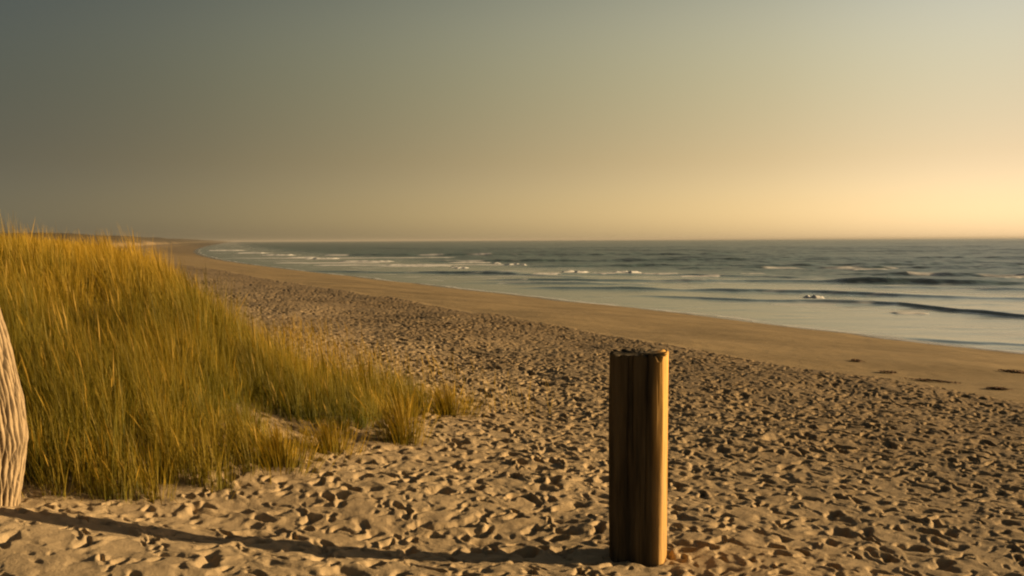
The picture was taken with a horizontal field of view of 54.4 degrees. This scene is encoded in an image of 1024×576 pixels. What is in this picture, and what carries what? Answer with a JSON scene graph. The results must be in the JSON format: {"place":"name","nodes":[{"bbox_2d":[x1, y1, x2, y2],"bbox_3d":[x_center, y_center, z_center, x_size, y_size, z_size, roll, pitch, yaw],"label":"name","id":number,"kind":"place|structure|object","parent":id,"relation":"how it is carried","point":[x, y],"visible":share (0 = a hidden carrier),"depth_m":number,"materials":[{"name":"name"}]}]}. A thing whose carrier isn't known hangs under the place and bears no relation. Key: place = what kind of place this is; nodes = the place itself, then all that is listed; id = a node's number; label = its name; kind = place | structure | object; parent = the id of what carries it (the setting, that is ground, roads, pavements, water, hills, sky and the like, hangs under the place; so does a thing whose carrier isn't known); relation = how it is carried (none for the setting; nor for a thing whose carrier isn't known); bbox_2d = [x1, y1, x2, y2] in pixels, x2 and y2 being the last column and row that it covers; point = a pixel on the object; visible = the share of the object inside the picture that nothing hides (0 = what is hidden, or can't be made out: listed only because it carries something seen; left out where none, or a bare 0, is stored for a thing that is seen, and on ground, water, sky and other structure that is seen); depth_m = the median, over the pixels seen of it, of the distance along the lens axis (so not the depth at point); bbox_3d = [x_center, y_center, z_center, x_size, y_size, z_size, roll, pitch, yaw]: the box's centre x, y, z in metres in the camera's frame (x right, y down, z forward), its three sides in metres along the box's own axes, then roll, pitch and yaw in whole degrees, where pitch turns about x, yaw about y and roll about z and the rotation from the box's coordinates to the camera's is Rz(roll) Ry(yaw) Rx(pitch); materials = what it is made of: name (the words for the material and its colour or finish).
{"place":"outdoors","nodes":[
{"label":"outdoors","id":0,"kind":"place"},
{"bbox_2d":[245,315,552,416],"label":"sparse grass","id":1,"kind":"structure","parent":0,"point":[333,344],"depth_m":13.34,"materials":[{"name":"plant"}]},
{"bbox_2d":[0,233,1023,575],"bbox_3d":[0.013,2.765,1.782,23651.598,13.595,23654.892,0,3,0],"label":"beach sand","id":2,"kind":"structure","parent":0,"point":[796,451],"depth_m":7.19,"materials":[{"name":"beige sand"}]},
{"bbox_2d":[0,309,28,506],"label":"tree trunk","id":3,"kind":"object","parent":2,"relation":"on","point":[14,436],"visible":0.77,"depth_m":5.06,"materials":[{"name":"beige plant"}]},
{"bbox_2d":[0,214,439,505],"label":"dune grass","id":4,"kind":"structure","parent":2,"relation":"on","point":[171,371],"depth_m":7.58,"materials":[{"name":"plant"}]},
{"bbox_2d":[55,400,445,507],"bbox_3d":[-1.392,1.069,7.113,1.342,0.438,4.861,1,3,30],"label":"grass fringe","id":5,"kind":"object","parent":2,"relation":"on","point":[288,448],"depth_m":7.38,"materials":[{"name":"plant"}]},
{"bbox_2d":[202,416,347,480],"bbox_3d":[-1.502,1.004,6.352,0.939,0.371,1.083,-1,3,-22],"label":"grass tuft","id":6,"kind":"object","parent":2,"relation":"on","point":[277,450],"visible":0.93,"depth_m":6.29,"materials":[{"name":"plant"}]},
{"bbox_2d":[270,415,386,460],"bbox_3d":[-1.294,1.041,6.824,0.860,0.307,0.836,0,3,0],"label":"grass tuft","id":7,"kind":"object","parent":2,"relation":"on","point":[328,438],"visible":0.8,"depth_m":6.89,"materials":[{"name":"plant"}]},
{"bbox_2d":[344,384,454,445],"bbox_3d":[-0.886,0.959,7.586,0.828,0.505,0.786,-1,3,-23],"label":"grass tuft","id":8,"kind":"object","parent":2,"relation":"on","point":[404,425],"visible":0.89,"depth_m":7.52,"materials":[{"name":"plant"}]},
{"bbox_2d":[402,378,499,418],"bbox_3d":[-0.643,1.028,9.230,0.985,0.390,0.976,1,3,29],"label":"grass tuft","id":9,"kind":"object","parent":2,"relation":"on","point":[448,399],"visible":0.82,"depth_m":9.15,"materials":[{"name":"plant"}]},
{"bbox_2d":[609,348,668,566],"bbox_3d":[0.633,1.000,4.964,0.284,1.387,0.252,1,3,14],"label":"wooden post","id":10,"kind":"object","parent":2,"relation":"on","point":[638,429],"visible":0.92,"depth_m":4.84,"materials":[{"name":"brown wood"}]},
{"bbox_2d":[876,370,896,372],"bbox_3d":[5.937,1.323,15.744,0.268,0.042,0.334,-2,3,-37],"label":"seaweed clump","id":11,"kind":"object","parent":2,"relation":"on","point":[885,371],"visible":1,"depth_m":15.70,"materials":[{"name":"brown plant"}]},
{"bbox_2d":[906,378,959,383],"bbox_3d":[6.229,1.364,14.734,0.798,0.043,0.325,2,4,43],"label":"seaweed clump","id":12,"kind":"object","parent":2,"relation":"on","point":[955,382],"visible":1,"depth_m":14.65,"materials":[{"name":"brown plant"}]},
{"bbox_2d":[985,387,1012,389],"bbox_3d":[6.654,1.372,13.611,0.279,0.059,0.316,-3,4,-40],"label":"seaweed clump","id":13,"kind":"object","parent":2,"relation":"on","point":[998,388],"visible":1,"depth_m":13.57,"materials":[{"name":"brown plant"}]},
{"bbox_2d":[998,369,1023,373],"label":"seaweed clump","id":14,"kind":"object","parent":2,"relation":"on","point":[1015,371],"visible":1,"depth_m":16.68,"materials":[{"name":"brown plant"}]},
{"bbox_2d":[0,0,1023,241],"label":"sky","id":15,"kind":"structure","parent":0,"point":[218,120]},
{"bbox_2d":[199,238,1023,351],"bbox_3d":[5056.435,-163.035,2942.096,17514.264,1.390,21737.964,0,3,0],"label":"sea water","id":16,"kind":"structure","parent":0,"point":[964,291],"depth_m":89.47,"materials":[{"name":"grey liquid"}]}
]}

